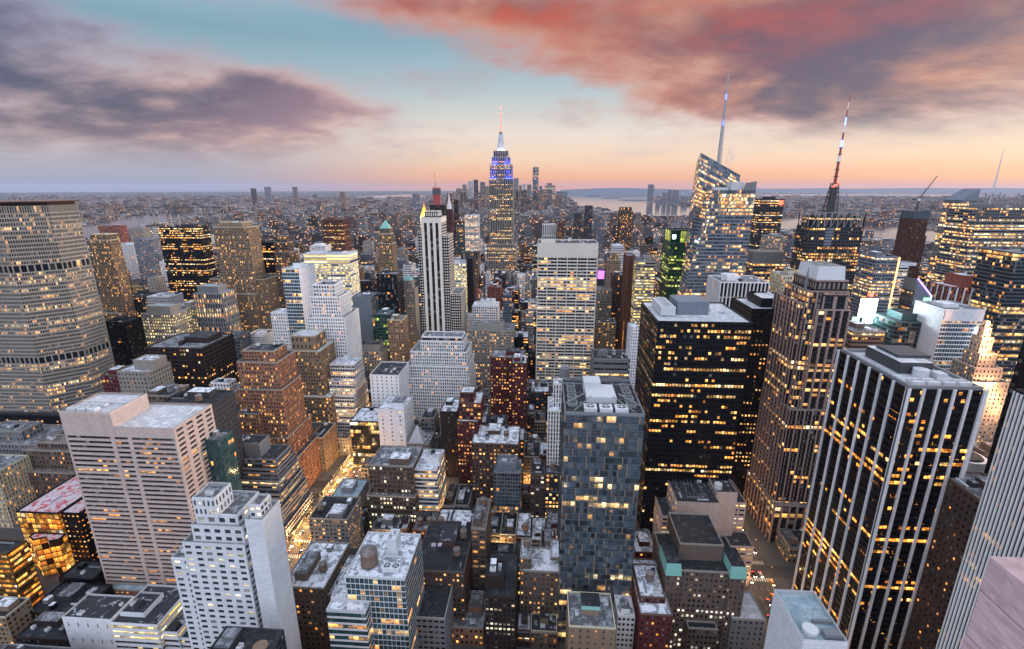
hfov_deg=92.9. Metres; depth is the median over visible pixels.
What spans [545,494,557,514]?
windows
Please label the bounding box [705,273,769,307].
pier office block
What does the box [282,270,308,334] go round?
windows
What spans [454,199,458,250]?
striped beacon tower
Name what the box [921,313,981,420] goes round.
windows
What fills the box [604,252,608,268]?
windows
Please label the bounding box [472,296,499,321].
white terrace block
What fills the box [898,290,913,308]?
windows
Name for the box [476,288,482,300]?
red cap tower
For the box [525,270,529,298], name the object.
apartment building
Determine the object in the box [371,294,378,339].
windows
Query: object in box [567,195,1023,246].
harbor
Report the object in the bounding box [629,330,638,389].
windows
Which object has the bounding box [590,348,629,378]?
grey plant block
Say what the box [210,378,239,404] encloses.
white block
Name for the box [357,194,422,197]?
inlet
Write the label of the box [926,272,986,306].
red stripe hotel
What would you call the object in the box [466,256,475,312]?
black core slab
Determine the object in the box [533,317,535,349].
windows
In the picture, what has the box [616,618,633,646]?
windows
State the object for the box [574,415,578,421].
window
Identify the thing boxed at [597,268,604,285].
magenta screen block
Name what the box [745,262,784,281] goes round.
windows
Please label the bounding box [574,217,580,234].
windows
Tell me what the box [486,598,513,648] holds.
windows
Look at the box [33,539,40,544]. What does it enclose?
window
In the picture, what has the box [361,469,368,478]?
windows
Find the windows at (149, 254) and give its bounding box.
[149,254,162,266]
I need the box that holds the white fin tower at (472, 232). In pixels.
[465,214,480,263]
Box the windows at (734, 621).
[729,621,762,648]
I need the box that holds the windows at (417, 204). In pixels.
[412,194,420,209]
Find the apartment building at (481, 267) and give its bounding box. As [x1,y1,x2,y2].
[480,264,484,273]
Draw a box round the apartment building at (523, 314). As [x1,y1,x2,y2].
[521,310,525,318]
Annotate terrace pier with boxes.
[960,556,1023,648]
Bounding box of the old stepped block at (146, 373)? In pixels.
[117,354,174,392]
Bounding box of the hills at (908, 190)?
[680,188,1023,192]
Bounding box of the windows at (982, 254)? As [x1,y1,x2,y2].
[969,249,1023,392]
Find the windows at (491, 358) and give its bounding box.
[491,358,512,422]
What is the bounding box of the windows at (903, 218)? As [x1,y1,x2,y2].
[893,218,927,278]
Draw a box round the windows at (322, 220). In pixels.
[322,220,350,248]
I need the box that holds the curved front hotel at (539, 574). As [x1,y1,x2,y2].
[520,537,558,613]
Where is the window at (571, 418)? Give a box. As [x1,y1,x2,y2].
[569,415,573,421]
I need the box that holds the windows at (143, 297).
[134,297,146,316]
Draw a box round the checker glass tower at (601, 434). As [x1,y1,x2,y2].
[557,376,644,641]
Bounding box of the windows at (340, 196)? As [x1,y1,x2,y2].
[340,196,346,207]
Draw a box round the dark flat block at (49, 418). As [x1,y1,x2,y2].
[0,410,61,424]
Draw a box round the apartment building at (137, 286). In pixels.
[133,282,142,292]
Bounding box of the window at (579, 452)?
[577,450,581,455]
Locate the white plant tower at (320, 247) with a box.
[310,243,330,251]
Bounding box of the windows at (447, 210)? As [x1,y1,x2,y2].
[446,210,451,227]
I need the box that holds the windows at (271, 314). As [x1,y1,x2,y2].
[271,314,290,348]
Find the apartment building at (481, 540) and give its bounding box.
[471,496,491,591]
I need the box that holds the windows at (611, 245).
[611,245,623,270]
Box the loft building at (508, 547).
[488,542,513,558]
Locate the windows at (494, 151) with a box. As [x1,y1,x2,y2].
[487,151,515,273]
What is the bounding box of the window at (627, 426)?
[625,424,629,429]
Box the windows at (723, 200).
[677,154,755,297]
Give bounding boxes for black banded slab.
[377,269,404,314]
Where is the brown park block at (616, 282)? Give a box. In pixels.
[610,271,621,348]
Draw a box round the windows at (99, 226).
[98,226,129,241]
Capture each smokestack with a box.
[168,212,172,225]
[177,212,180,225]
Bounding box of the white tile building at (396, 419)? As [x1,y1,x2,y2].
[378,395,414,445]
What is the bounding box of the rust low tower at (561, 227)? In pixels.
[558,220,564,238]
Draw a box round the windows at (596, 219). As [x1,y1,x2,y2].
[594,218,603,255]
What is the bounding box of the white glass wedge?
[924,188,980,286]
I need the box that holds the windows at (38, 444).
[24,444,75,496]
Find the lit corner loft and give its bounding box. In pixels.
[309,495,363,547]
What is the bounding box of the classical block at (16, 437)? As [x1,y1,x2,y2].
[0,420,64,454]
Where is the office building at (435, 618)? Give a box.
[410,584,453,648]
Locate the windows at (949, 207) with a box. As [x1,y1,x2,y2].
[932,207,1023,280]
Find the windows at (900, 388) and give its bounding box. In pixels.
[794,353,982,648]
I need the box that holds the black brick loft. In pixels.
[485,551,518,648]
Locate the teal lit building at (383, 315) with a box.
[374,307,394,360]
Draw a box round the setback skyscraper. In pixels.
[487,109,517,274]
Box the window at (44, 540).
[40,538,46,543]
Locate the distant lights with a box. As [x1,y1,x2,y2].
[93,191,885,224]
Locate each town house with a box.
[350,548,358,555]
[362,507,368,534]
[371,513,399,531]
[395,515,412,532]
[414,419,421,429]
[437,508,453,520]
[442,483,459,507]
[454,484,472,508]
[476,385,483,390]
[482,415,487,423]
[500,507,517,542]
[516,512,545,546]
[517,609,530,647]
[546,509,557,538]
[774,527,799,562]
[790,528,802,542]
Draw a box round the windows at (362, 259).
[360,254,372,265]
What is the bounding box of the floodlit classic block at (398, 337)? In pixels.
[387,313,409,361]
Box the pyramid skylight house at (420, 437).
[406,425,434,448]
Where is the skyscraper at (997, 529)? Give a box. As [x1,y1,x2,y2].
[935,389,1023,648]
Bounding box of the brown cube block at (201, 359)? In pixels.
[145,331,239,388]
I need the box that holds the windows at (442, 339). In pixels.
[409,335,467,420]
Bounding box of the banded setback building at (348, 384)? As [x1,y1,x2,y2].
[329,354,368,432]
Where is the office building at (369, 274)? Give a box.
[364,271,374,278]
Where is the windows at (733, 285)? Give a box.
[719,283,768,307]
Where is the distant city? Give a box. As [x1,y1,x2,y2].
[11,189,1023,259]
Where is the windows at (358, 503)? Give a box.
[311,503,363,547]
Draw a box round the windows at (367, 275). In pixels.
[365,272,374,278]
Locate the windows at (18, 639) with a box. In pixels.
[18,639,69,646]
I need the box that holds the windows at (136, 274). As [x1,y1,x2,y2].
[121,245,139,275]
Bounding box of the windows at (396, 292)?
[377,273,404,314]
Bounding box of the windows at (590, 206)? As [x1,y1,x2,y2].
[585,206,592,228]
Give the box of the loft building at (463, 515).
[451,508,474,521]
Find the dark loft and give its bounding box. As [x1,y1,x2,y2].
[209,626,286,648]
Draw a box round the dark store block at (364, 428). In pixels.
[350,406,380,467]
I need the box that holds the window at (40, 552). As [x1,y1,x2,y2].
[37,550,43,555]
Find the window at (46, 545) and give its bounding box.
[42,543,48,548]
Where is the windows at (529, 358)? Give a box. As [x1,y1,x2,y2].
[528,358,534,379]
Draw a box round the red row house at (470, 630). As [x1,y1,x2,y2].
[452,590,484,645]
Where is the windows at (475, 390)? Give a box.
[458,390,475,481]
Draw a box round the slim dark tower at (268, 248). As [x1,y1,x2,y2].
[261,240,276,272]
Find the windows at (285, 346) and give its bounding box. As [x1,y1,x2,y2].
[238,346,320,483]
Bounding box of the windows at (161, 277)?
[148,277,166,291]
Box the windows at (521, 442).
[521,442,522,483]
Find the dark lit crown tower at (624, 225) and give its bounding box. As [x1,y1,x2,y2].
[616,207,632,250]
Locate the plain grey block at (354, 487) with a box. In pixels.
[331,478,368,507]
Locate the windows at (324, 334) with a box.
[292,334,335,421]
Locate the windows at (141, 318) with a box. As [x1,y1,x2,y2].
[106,318,146,365]
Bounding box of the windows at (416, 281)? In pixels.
[415,280,422,334]
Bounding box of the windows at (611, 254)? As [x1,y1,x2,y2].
[608,254,619,284]
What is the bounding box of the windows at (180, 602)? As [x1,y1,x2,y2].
[111,602,190,648]
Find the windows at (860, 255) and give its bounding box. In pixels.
[850,255,898,319]
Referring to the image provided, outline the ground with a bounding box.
[0,191,1023,254]
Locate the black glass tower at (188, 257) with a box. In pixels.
[158,224,216,301]
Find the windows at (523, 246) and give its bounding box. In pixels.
[522,242,525,256]
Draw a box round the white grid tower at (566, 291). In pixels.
[536,237,598,384]
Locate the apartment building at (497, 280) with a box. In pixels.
[493,276,503,296]
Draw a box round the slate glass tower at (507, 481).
[494,454,521,511]
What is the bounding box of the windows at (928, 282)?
[927,282,981,303]
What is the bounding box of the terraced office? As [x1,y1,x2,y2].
[241,434,313,542]
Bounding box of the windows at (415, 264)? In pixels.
[403,264,415,277]
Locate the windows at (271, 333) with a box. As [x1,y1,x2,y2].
[251,333,273,342]
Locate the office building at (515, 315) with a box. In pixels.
[512,308,518,332]
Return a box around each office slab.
[59,392,224,585]
[303,250,360,307]
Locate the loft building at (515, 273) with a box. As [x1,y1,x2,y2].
[513,271,523,285]
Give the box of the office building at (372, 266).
[369,263,374,270]
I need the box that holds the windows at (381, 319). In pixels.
[375,311,394,359]
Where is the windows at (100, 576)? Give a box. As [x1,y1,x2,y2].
[31,572,113,620]
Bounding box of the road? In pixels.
[0,451,795,646]
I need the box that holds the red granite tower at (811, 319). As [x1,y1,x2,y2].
[737,261,850,542]
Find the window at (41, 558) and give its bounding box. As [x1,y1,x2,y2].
[39,555,45,560]
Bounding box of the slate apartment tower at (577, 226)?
[573,213,581,238]
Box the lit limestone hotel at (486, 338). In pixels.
[467,320,514,388]
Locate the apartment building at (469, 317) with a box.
[466,311,471,328]
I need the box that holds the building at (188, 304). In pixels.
[181,301,198,331]
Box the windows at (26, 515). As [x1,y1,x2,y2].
[16,513,98,574]
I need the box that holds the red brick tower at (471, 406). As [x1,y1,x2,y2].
[457,386,484,483]
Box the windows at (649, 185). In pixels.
[647,185,653,203]
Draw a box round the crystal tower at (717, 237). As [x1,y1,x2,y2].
[677,73,756,297]
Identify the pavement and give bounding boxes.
[0,451,878,648]
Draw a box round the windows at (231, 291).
[194,291,240,332]
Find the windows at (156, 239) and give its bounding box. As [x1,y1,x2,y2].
[133,239,161,272]
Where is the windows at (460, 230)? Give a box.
[456,225,464,256]
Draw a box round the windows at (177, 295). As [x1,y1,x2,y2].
[147,295,182,303]
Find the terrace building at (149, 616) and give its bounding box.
[110,584,191,648]
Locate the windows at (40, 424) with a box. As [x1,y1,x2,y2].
[0,424,63,454]
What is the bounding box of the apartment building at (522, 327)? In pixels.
[519,325,525,330]
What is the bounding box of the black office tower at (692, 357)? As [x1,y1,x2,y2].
[635,295,752,534]
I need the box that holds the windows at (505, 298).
[503,296,511,321]
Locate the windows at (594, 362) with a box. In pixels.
[593,362,628,375]
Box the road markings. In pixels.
[288,461,773,598]
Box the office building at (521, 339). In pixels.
[515,329,528,379]
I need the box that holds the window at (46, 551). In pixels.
[44,548,50,553]
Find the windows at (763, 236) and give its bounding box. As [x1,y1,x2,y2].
[760,236,784,250]
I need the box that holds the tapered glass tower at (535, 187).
[532,165,538,200]
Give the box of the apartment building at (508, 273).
[504,269,510,278]
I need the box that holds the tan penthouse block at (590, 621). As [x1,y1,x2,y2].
[565,591,615,648]
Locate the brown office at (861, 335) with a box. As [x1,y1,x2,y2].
[844,320,885,348]
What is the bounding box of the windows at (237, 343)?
[234,332,251,359]
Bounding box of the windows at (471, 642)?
[452,629,481,643]
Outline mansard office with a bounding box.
[362,340,388,372]
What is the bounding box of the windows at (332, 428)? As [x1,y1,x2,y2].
[321,428,338,471]
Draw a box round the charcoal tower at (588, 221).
[583,205,592,238]
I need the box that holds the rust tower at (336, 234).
[322,217,351,250]
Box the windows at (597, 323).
[596,323,614,348]
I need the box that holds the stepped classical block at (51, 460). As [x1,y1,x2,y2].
[22,434,75,497]
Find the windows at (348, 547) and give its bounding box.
[297,547,348,648]
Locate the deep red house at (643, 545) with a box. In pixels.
[633,528,652,558]
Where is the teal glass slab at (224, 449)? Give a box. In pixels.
[204,430,242,489]
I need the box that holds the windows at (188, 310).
[142,310,193,345]
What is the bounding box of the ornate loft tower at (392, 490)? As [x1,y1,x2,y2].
[366,445,426,528]
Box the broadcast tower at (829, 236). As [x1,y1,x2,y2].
[790,94,865,307]
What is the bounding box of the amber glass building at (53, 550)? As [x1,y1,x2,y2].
[15,475,99,576]
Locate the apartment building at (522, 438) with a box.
[520,428,524,483]
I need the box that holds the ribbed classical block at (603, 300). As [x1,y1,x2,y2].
[595,285,611,317]
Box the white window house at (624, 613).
[613,595,634,648]
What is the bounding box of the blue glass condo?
[456,224,464,256]
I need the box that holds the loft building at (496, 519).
[491,509,502,542]
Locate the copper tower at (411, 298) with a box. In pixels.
[403,275,420,358]
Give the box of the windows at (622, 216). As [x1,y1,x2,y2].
[618,208,632,250]
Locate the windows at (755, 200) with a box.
[748,200,783,248]
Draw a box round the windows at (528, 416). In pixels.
[527,416,533,433]
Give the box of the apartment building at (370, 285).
[360,278,378,304]
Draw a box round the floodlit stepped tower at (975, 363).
[945,320,1009,441]
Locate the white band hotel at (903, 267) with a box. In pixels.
[880,261,916,307]
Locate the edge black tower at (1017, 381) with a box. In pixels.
[984,340,1023,475]
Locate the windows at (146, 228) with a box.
[129,228,150,237]
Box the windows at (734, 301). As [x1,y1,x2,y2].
[732,301,771,492]
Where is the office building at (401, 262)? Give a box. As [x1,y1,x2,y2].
[397,258,406,267]
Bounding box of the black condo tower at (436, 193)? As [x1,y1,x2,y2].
[430,188,446,225]
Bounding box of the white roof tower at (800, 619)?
[764,589,847,648]
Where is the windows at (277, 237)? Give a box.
[274,237,298,307]
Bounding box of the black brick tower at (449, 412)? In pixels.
[440,397,458,477]
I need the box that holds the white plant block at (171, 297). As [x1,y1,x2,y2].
[146,291,183,304]
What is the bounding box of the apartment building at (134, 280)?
[131,278,139,283]
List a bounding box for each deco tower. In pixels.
[171,482,301,648]
[209,221,280,332]
[417,210,466,333]
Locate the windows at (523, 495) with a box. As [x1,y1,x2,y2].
[523,495,529,507]
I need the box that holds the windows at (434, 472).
[414,454,445,510]
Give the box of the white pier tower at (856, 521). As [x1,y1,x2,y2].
[791,345,988,648]
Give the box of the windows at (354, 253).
[304,253,360,306]
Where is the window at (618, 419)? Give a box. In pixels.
[616,417,620,422]
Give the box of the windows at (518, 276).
[518,276,530,296]
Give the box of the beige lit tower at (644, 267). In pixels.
[630,255,655,325]
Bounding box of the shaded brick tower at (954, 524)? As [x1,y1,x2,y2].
[894,471,987,648]
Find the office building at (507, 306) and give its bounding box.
[503,291,511,321]
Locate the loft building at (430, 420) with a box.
[421,407,440,448]
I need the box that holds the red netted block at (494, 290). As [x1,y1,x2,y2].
[487,284,501,308]
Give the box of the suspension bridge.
[130,202,228,210]
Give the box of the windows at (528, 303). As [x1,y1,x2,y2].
[526,303,536,333]
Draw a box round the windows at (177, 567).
[175,497,261,648]
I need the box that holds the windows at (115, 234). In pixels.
[89,234,135,319]
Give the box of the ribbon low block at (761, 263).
[745,249,785,281]
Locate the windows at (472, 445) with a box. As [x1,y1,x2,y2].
[472,445,516,504]
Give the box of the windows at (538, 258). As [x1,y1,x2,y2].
[537,258,596,384]
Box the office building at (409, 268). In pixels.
[403,261,415,278]
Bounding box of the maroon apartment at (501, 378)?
[490,348,525,424]
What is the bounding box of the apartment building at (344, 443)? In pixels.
[336,428,352,454]
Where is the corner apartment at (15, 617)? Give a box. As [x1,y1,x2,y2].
[0,596,34,644]
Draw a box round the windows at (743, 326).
[636,304,751,529]
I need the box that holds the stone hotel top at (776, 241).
[760,233,785,250]
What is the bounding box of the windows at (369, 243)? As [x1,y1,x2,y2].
[363,242,373,250]
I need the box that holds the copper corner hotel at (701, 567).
[652,512,746,648]
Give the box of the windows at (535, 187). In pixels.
[532,167,538,200]
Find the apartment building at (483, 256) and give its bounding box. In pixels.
[481,253,484,261]
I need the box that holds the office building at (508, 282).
[505,277,511,287]
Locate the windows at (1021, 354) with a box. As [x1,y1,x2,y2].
[984,346,1023,474]
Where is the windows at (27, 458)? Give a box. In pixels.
[0,458,34,525]
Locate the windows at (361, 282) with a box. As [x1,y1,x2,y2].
[360,282,378,301]
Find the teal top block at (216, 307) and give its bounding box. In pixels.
[193,283,241,332]
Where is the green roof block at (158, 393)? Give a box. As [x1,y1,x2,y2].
[147,384,189,401]
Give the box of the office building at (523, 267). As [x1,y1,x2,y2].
[519,263,530,274]
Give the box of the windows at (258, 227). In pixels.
[210,227,279,331]
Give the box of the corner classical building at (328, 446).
[312,422,350,471]
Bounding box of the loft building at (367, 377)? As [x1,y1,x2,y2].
[365,372,371,406]
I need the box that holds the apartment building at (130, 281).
[127,269,133,293]
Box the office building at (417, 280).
[410,276,422,335]
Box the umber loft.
[471,423,519,505]
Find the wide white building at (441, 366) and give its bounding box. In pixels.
[408,331,475,420]
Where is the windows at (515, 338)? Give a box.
[515,338,527,379]
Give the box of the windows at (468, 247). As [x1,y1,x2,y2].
[465,216,477,250]
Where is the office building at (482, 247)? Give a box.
[480,239,485,254]
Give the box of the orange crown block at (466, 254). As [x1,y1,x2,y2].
[461,250,479,288]
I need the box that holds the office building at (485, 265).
[482,262,486,271]
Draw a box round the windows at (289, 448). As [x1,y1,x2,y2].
[242,448,311,538]
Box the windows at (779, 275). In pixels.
[769,275,793,291]
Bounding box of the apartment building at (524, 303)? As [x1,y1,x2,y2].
[519,298,527,309]
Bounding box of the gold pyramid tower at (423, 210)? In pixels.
[420,204,425,225]
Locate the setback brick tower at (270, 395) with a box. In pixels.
[237,342,337,497]
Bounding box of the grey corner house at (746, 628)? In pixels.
[726,591,765,648]
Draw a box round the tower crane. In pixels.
[912,176,936,210]
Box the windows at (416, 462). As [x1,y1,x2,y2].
[367,462,417,527]
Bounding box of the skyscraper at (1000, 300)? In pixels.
[969,246,1023,392]
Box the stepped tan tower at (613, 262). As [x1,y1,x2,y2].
[606,252,620,285]
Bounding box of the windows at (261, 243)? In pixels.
[261,243,275,271]
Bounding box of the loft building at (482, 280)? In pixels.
[480,270,483,289]
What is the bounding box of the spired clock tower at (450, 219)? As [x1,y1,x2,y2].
[446,196,454,248]
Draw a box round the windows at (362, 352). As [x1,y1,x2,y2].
[362,352,387,371]
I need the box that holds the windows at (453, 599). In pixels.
[453,599,463,618]
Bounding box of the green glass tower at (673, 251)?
[658,228,686,299]
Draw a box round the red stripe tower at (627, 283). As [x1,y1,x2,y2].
[618,253,634,349]
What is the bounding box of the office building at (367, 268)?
[364,265,370,271]
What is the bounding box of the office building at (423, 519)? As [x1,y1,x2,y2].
[412,510,438,541]
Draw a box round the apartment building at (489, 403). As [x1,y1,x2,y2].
[488,387,490,414]
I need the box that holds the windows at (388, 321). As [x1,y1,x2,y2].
[388,321,408,360]
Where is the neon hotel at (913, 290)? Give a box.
[898,276,931,308]
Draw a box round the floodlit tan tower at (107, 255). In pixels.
[88,233,136,320]
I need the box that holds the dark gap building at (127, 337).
[105,314,146,365]
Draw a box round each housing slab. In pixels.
[98,225,129,242]
[121,242,140,277]
[128,226,151,241]
[133,237,161,276]
[149,251,163,266]
[159,259,167,280]
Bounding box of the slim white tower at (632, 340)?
[626,323,638,389]
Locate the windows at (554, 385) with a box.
[547,385,560,465]
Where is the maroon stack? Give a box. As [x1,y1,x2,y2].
[512,353,526,431]
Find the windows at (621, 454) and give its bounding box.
[558,397,642,641]
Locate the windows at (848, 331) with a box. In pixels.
[844,331,884,348]
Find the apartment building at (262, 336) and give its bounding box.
[250,329,273,344]
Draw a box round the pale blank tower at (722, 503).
[652,478,753,584]
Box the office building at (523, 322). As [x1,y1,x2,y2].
[520,319,525,324]
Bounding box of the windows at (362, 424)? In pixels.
[350,422,379,466]
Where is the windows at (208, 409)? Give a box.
[69,409,212,584]
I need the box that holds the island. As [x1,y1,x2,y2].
[618,199,646,200]
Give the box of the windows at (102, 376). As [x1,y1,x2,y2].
[102,376,121,392]
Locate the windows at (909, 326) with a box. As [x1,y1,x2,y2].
[872,315,920,348]
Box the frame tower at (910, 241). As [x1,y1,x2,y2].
[892,210,930,278]
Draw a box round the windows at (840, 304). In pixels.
[745,276,847,540]
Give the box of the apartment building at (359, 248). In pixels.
[355,245,362,251]
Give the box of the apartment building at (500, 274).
[494,270,505,288]
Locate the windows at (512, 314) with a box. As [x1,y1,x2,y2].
[512,314,517,331]
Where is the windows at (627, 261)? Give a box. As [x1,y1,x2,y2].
[622,261,633,348]
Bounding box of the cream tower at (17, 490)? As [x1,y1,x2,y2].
[0,454,36,527]
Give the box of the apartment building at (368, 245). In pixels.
[363,239,374,252]
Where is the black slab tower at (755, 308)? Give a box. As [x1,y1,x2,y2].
[731,290,774,495]
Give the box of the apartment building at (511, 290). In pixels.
[504,287,519,303]
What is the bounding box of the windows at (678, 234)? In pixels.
[658,229,686,299]
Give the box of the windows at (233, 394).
[216,394,243,476]
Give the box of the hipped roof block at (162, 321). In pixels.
[141,302,194,345]
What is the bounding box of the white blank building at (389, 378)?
[369,361,409,406]
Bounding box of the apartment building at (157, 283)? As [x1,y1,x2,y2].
[147,274,166,292]
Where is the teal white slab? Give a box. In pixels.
[281,261,315,345]
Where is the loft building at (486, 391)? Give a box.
[484,388,489,402]
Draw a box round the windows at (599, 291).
[598,291,611,317]
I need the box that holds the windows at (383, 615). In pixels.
[327,537,423,648]
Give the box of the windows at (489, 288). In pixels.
[488,288,500,308]
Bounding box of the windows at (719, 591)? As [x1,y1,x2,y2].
[670,579,742,648]
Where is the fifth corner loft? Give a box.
[290,541,354,648]
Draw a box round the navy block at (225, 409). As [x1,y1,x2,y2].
[162,384,245,486]
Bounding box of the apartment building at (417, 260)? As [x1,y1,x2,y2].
[415,256,418,264]
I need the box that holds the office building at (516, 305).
[513,287,520,324]
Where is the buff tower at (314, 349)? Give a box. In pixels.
[288,329,337,427]
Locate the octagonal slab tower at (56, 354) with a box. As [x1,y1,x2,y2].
[0,196,115,412]
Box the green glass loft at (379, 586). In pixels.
[326,529,424,648]
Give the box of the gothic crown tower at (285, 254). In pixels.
[269,235,298,307]
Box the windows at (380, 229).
[377,229,395,271]
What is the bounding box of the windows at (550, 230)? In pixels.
[543,225,555,236]
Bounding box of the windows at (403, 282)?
[403,282,416,347]
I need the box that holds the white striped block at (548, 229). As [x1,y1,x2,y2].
[542,223,555,237]
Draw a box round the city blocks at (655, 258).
[89,238,1010,595]
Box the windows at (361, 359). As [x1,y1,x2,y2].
[329,359,368,431]
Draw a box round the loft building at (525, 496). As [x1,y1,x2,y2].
[522,483,529,508]
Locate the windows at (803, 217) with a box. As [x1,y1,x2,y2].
[791,217,862,303]
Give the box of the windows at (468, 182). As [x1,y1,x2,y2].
[468,182,473,198]
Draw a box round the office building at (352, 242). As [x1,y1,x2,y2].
[351,235,353,249]
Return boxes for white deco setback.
[307,280,363,370]
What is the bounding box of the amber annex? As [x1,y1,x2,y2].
[30,559,114,620]
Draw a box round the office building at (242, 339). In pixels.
[232,330,251,359]
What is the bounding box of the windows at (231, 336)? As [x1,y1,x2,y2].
[147,336,239,388]
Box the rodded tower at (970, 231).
[932,150,1023,280]
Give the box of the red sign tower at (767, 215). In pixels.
[748,197,784,248]
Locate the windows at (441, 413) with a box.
[441,413,457,475]
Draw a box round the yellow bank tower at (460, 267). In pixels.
[454,259,467,311]
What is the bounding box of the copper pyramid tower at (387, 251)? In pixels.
[377,220,397,272]
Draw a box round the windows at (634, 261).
[630,261,655,325]
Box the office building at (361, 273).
[358,264,364,278]
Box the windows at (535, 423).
[535,423,546,436]
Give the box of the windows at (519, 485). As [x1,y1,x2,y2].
[494,466,521,511]
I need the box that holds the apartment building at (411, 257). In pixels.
[408,252,414,262]
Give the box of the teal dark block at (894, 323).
[872,308,921,348]
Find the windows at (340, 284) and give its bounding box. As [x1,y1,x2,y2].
[308,284,359,356]
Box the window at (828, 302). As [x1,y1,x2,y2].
[824,297,833,308]
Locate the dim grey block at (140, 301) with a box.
[132,290,156,316]
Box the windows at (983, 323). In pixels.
[951,323,1006,441]
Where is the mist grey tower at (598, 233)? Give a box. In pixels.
[593,216,604,258]
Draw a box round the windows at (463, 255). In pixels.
[461,251,477,287]
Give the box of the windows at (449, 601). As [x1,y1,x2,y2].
[411,601,452,648]
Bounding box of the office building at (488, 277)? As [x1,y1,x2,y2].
[485,268,490,297]
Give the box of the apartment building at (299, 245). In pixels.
[293,241,303,253]
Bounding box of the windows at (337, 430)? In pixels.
[337,430,351,453]
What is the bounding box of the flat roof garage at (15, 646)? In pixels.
[1,643,78,648]
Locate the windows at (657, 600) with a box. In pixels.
[639,599,670,646]
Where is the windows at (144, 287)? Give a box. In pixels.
[141,278,148,289]
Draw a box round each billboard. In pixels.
[850,316,859,320]
[856,290,877,324]
[860,317,872,325]
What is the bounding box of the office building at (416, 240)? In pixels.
[415,237,417,248]
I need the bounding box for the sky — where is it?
[0,0,1023,192]
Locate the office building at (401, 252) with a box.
[397,247,407,260]
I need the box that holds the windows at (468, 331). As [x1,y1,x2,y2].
[468,331,512,386]
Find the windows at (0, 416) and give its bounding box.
[0,416,61,424]
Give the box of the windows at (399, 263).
[397,260,406,267]
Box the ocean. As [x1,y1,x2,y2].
[0,189,447,190]
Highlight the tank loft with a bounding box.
[422,520,472,619]
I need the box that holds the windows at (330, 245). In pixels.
[310,245,330,250]
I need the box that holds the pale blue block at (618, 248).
[611,243,623,271]
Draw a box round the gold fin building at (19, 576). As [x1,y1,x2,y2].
[0,538,44,605]
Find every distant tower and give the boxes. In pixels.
[250,188,257,205]
[264,187,272,202]
[292,187,298,204]
[339,192,346,208]
[412,194,420,211]
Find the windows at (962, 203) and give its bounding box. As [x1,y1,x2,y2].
[925,201,976,286]
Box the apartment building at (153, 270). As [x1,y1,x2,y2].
[144,266,161,275]
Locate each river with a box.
[83,209,235,235]
[755,194,980,195]
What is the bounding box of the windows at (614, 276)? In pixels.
[612,276,621,348]
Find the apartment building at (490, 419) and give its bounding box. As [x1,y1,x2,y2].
[485,415,495,424]
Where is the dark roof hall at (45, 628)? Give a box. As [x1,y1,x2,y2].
[15,611,70,646]
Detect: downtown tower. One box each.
[462,184,466,194]
[468,181,473,198]
[474,180,477,197]
[480,182,484,197]
[485,186,488,200]
[514,178,518,189]
[519,185,521,198]
[545,185,554,200]
[557,192,566,205]
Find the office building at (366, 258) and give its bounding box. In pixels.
[360,251,373,265]
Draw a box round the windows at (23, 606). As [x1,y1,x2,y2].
[0,601,31,643]
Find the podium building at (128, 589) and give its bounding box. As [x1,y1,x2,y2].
[112,583,146,596]
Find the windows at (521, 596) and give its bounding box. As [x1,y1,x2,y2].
[521,596,556,613]
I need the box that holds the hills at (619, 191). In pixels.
[560,188,689,194]
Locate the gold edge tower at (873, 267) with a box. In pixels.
[849,251,900,321]
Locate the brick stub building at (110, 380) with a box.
[101,365,128,392]
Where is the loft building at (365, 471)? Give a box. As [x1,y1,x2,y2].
[361,457,372,479]
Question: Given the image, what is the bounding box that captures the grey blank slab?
[352,291,378,339]
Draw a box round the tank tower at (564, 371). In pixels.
[559,365,569,377]
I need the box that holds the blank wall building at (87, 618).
[62,593,133,648]
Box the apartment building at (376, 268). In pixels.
[375,263,378,272]
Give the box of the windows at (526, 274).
[525,274,528,297]
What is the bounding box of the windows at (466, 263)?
[454,263,467,311]
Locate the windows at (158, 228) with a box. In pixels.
[158,228,216,300]
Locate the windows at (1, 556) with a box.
[0,542,43,605]
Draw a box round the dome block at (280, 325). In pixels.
[270,308,291,349]
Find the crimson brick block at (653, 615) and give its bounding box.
[631,558,672,648]
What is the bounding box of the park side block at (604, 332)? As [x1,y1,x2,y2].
[594,314,615,348]
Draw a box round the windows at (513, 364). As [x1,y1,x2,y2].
[513,364,525,426]
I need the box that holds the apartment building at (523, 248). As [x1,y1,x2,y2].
[521,240,526,258]
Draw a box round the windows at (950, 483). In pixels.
[900,483,977,648]
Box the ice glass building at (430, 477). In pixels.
[414,449,445,511]
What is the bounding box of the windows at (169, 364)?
[118,364,172,392]
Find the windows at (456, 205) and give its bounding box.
[454,205,457,246]
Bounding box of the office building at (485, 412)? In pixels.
[483,403,487,414]
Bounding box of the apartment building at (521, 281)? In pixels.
[517,273,530,297]
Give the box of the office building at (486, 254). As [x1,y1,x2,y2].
[485,246,486,261]
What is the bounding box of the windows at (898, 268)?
[884,268,907,307]
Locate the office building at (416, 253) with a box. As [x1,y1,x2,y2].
[406,251,418,259]
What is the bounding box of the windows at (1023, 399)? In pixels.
[939,399,1023,648]
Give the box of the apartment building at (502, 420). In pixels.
[494,416,507,424]
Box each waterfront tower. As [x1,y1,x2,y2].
[647,184,653,204]
[655,196,660,204]
[661,192,666,204]
[667,190,671,204]
[672,190,678,203]
[681,196,687,202]
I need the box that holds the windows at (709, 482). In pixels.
[652,482,752,583]
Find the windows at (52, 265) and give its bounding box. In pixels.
[0,205,112,411]
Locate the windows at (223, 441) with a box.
[205,433,241,489]
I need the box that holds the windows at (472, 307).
[472,307,496,320]
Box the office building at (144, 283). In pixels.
[141,275,152,289]
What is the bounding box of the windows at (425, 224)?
[418,213,460,333]

